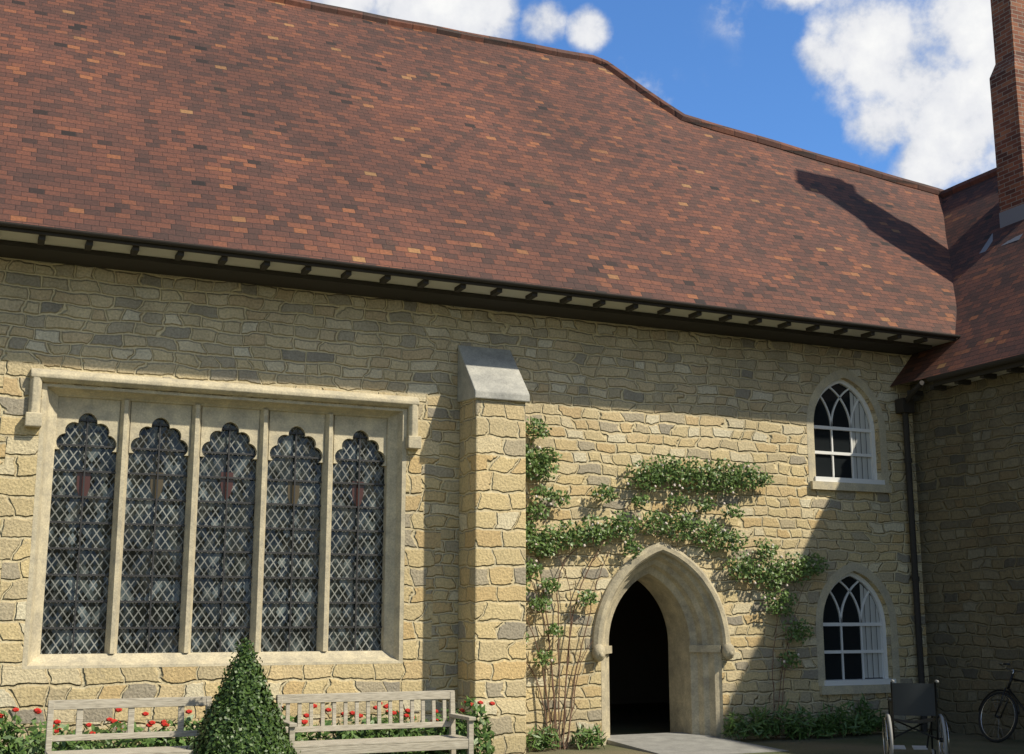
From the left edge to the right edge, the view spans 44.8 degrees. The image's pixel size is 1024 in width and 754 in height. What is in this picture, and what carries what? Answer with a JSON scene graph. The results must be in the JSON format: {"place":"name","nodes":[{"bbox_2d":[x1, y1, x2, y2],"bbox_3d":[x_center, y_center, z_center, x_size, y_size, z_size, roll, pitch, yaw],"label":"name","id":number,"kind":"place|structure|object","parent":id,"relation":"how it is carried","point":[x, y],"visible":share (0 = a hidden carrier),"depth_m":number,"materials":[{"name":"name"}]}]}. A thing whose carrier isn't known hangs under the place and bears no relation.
{"place":"outdoors","nodes":[
{"label":"outdoors","id":0,"kind":"place"},
{"bbox_2d":[308,0,995,189],"label":"sky","id":1,"kind":"structure","parent":0,"point":[900,88],"materials":[{"name":"blue"}]},
{"bbox_2d":[526,703,1023,753],"bbox_3d":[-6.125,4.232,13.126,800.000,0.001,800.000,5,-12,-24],"label":"ground","id":2,"kind":"structure","parent":0,"point":[642,718],"depth_m":16.77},
{"bbox_2d":[45,696,211,753],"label":"bench","id":3,"kind":"object","parent":2,"relation":"on","point":[132,704],"visible":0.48,"depth_m":11.79,"materials":[{"name":"brown wood"}]},
{"bbox_2d":[186,637,300,753],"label":"topiary","id":4,"kind":"object","parent":2,"relation":"on","point":[269,721],"depth_m":11.66,"materials":[{"name":"green plant"}]},
{"bbox_2d":[276,690,475,753],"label":"bench","id":5,"kind":"object","parent":2,"relation":"on","point":[452,741],"visible":0.82,"depth_m":12.67,"materials":[{"name":"brown wood"}]},
{"bbox_2d":[0,694,895,753],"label":"bed","id":6,"kind":"object","parent":2,"relation":"on","point":[866,722],"depth_m":13.88,"materials":[{"name":"green plant"}]},
{"bbox_2d":[0,257,930,752],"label":"wall","id":7,"kind":"structure","parent":2,"relation":"on","point":[608,403],"depth_m":16.95,"materials":[{"name":"beige stone"}]},
{"bbox_2d":[22,383,406,668],"bbox_3d":[-3.450,1.847,15.007,4.422,3.202,0.364,5,-12,-24],"label":"window frame","id":8,"kind":"object","parent":7,"relation":"in","point":[126,416],"visible":1,"depth_m":15.03,"materials":[{"name":"beige stone"}]},
{"bbox_2d":[40,414,383,653],"bbox_3d":[-3.500,1.844,15.121,4.060,2.970,0.001,5,-12,-24],"label":"leaded window glass","id":9,"kind":"object","parent":8,"relation":"in","point":[61,614],"visible":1,"depth_m":15.01,"materials":[{"name":"glass"}]},
{"bbox_2d":[42,417,384,653],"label":"window bars","id":10,"kind":"object","parent":8,"relation":"attached to","point":[225,526],"visible":1,"depth_m":15.00,"materials":[{"name":"black metal"}]},
{"bbox_2d":[76,472,363,505],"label":"shields","id":11,"kind":"object","parent":8,"relation":"attached to","point":[79,485],"visible":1,"depth_m":15.21,"materials":[{"name":"red glass"}]},
{"bbox_2d":[150,472,299,508],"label":"shields","id":12,"kind":"object","parent":8,"relation":"attached to","point":[153,480],"visible":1,"depth_m":14.92,"materials":[{"name":"brown glass"}]},
{"bbox_2d":[0,361,440,723],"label":"hall window blocks","id":13,"kind":"structure","parent":7,"relation":"attached to","point":[29,690],"depth_m":14.16,"materials":[{"name":"beige stone"}]},
{"bbox_2d":[24,368,421,449],"bbox_3d":[-3.351,0.406,15.062,4.750,0.690,0.130,5,-12,-24],"label":"hood mould","id":14,"kind":"object","parent":7,"relation":"attached to","point":[34,415],"visible":1,"depth_m":14.98,"materials":[{"name":"beige stone"}]},
{"bbox_2d":[807,369,888,484],"bbox_3d":[5.053,0.764,19.032,1.500,1.762,0.253,5,-12,-24],"label":"window surround","id":15,"kind":"object","parent":7,"relation":"attached to","point":[824,383],"visible":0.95,"depth_m":19.04,"materials":[{"name":"beige stone"}]},
{"bbox_2d":[814,379,884,484],"bbox_3d":[5.070,0.822,18.980,1.300,1.630,0.220,5,-12,-24],"label":"sash frame","id":16,"kind":"object","parent":15,"relation":"in","point":[862,401],"visible":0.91,"depth_m":19.08,"materials":[{"name":"white wood"}]},
{"bbox_2d":[814,384,868,478],"bbox_3d":[5.042,0.834,19.043,1.200,1.589,0.001,5,-12,-24],"label":"sash glass","id":17,"kind":"object","parent":16,"relation":"in","point":[842,464],"visible":0.54,"depth_m":18.98,"materials":[{"name":"glass"}]},
{"bbox_2d":[849,391,871,478],"bbox_3d":[5.392,0.906,19.185,0.344,1.362,0.007,5,-12,-24],"label":"curtain","id":18,"kind":"object","parent":15,"relation":"hanging from","point":[862,442],"visible":0.66,"depth_m":19.16,"materials":[{"name":"grey fabric"}]},
{"bbox_2d":[810,481,891,492],"bbox_3d":[5.093,1.671,18.764,1.480,0.119,0.190,5,-12,-24],"label":"window sill","id":19,"kind":"structure","parent":7,"relation":"attached to","point":[843,486],"depth_m":18.66,"materials":[{"name":"beige stone"}]},
{"bbox_2d":[819,684,890,694],"bbox_3d":[5.093,4.577,18.199,1.480,0.119,0.190,5,-12,-24],"label":"window sill","id":20,"kind":"structure","parent":7,"relation":"attached to","point":[853,689],"depth_m":18.05,"materials":[{"name":"beige stone"}]},
{"bbox_2d":[816,562,899,685],"bbox_3d":[5.053,3.660,18.469,1.500,1.782,0.253,5,-12,-24],"label":"window surround","id":21,"kind":"object","parent":7,"relation":"attached to","point":[838,574],"visible":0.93,"depth_m":18.47,"materials":[{"name":"beige stone"}]},
{"bbox_2d":[823,572,895,685],"bbox_3d":[5.070,3.718,18.417,1.300,1.650,0.220,5,-12,-24],"label":"sash frame","id":22,"kind":"object","parent":21,"relation":"in","point":[885,679],"visible":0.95,"depth_m":18.51,"materials":[{"name":"white wood"}]},
{"bbox_2d":[823,576,882,679],"bbox_3d":[5.042,3.730,18.480,1.200,1.609,0.001,5,-12,-24],"label":"sash glass","id":23,"kind":"object","parent":22,"relation":"in","point":[852,661],"visible":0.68,"depth_m":18.41,"materials":[{"name":"glass"}]},
{"bbox_2d":[860,584,882,677],"bbox_3d":[5.392,3.802,18.622,0.344,1.382,0.007,5,-12,-24],"label":"curtain","id":24,"kind":"object","parent":21,"relation":"hanging from","point":[876,639],"visible":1,"depth_m":18.60,"materials":[{"name":"grey fabric"}]},
{"bbox_2d":[457,398,525,753],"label":"buttress","id":25,"kind":"structure","parent":2,"relation":"on","point":[492,581],"depth_m":15.59,"materials":[{"name":"stone"}]},
{"bbox_2d":[457,345,529,402],"bbox_3d":[-0.245,-0.050,16.286,0.770,0.811,0.630,5,-12,-24],"label":"buttress cap","id":26,"kind":"object","parent":25,"relation":"on","point":[489,373],"visible":0.86,"depth_m":16.20,"materials":[{"name":"grey stone"}]},
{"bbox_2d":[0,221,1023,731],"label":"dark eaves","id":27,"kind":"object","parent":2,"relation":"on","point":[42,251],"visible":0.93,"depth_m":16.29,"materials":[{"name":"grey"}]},
{"bbox_2d":[0,230,1023,385],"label":"soffit","id":28,"kind":"structure","parent":27,"relation":"on","point":[144,251],"depth_m":15.63,"materials":[{"name":"grey"}]},
{"bbox_2d":[0,0,956,334],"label":"roof","id":29,"kind":"structure","parent":28,"relation":"on","point":[306,128],"depth_m":18.23,"materials":[{"name":"tile"}]},
{"bbox_2d":[890,168,1023,386],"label":"wing roof","id":30,"kind":"structure","parent":27,"relation":"on","point":[988,284],"depth_m":19.49,"materials":[{"name":"tile"}]},
{"bbox_2d":[979,204,1023,253],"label":"flashing","id":31,"kind":"object","parent":30,"relation":"on","point":[1011,216],"visible":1,"depth_m":20.50,"materials":[{"name":"grey metal"}]},
{"bbox_2d":[989,0,1023,211],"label":"chimney","id":32,"kind":"object","parent":30,"relation":"on","point":[1006,79],"visible":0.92,"depth_m":20.83,"materials":[{"name":"brick"}]},
{"bbox_2d":[592,542,730,745],"bbox_3d":[1.884,3.705,17.344,2.180,2.744,1.005,5,-12,-24],"label":"door surround","id":33,"kind":"object","parent":2,"relation":"on","point":[677,584],"visible":0.95,"depth_m":17.38,"materials":[{"name":"beige stone"}]},
{"bbox_2d":[592,643,734,661],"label":"hood mould stops","id":34,"kind":"object","parent":33,"relation":"attached to","point":[599,652],"depth_m":16.46,"materials":[{"name":"beige stone"}]},
{"bbox_2d":[526,456,808,749],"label":"rose canes","id":35,"kind":"object","parent":2,"relation":"on","point":[565,704],"visible":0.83,"depth_m":16.23,"materials":[{"name":"plant"}]},
{"bbox_2d":[525,417,829,668],"bbox_3d":[2.031,2.497,16.983,5.749,3.700,0.214,5,-12,-24],"label":"rose","id":36,"kind":"object","parent":35,"relation":"attached to","point":[539,469],"depth_m":17.22,"materials":[{"name":"green plant"}]},
{"bbox_2d":[607,732,786,753],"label":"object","id":37,"kind":"structure","parent":2,"relation":"on","point":[672,743],"depth_m":16.19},
{"bbox_2d":[882,680,949,753],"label":"wheelchair","id":38,"kind":"object","parent":2,"relation":"on","point":[912,699],"visible":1,"depth_m":14.16,"materials":[{"name":"black fabric"}]},
{"bbox_2d":[910,373,1023,740],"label":"wall","id":39,"kind":"structure","parent":2,"relation":"on","point":[969,449],"depth_m":18.10,"materials":[{"name":"beige stone"}]},
{"bbox_2d":[978,663,1023,742],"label":"bicycle","id":40,"kind":"object","parent":2,"relation":"on","point":[989,696],"visible":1,"depth_m":16.83,"materials":[{"name":"black paint"}]}
]}

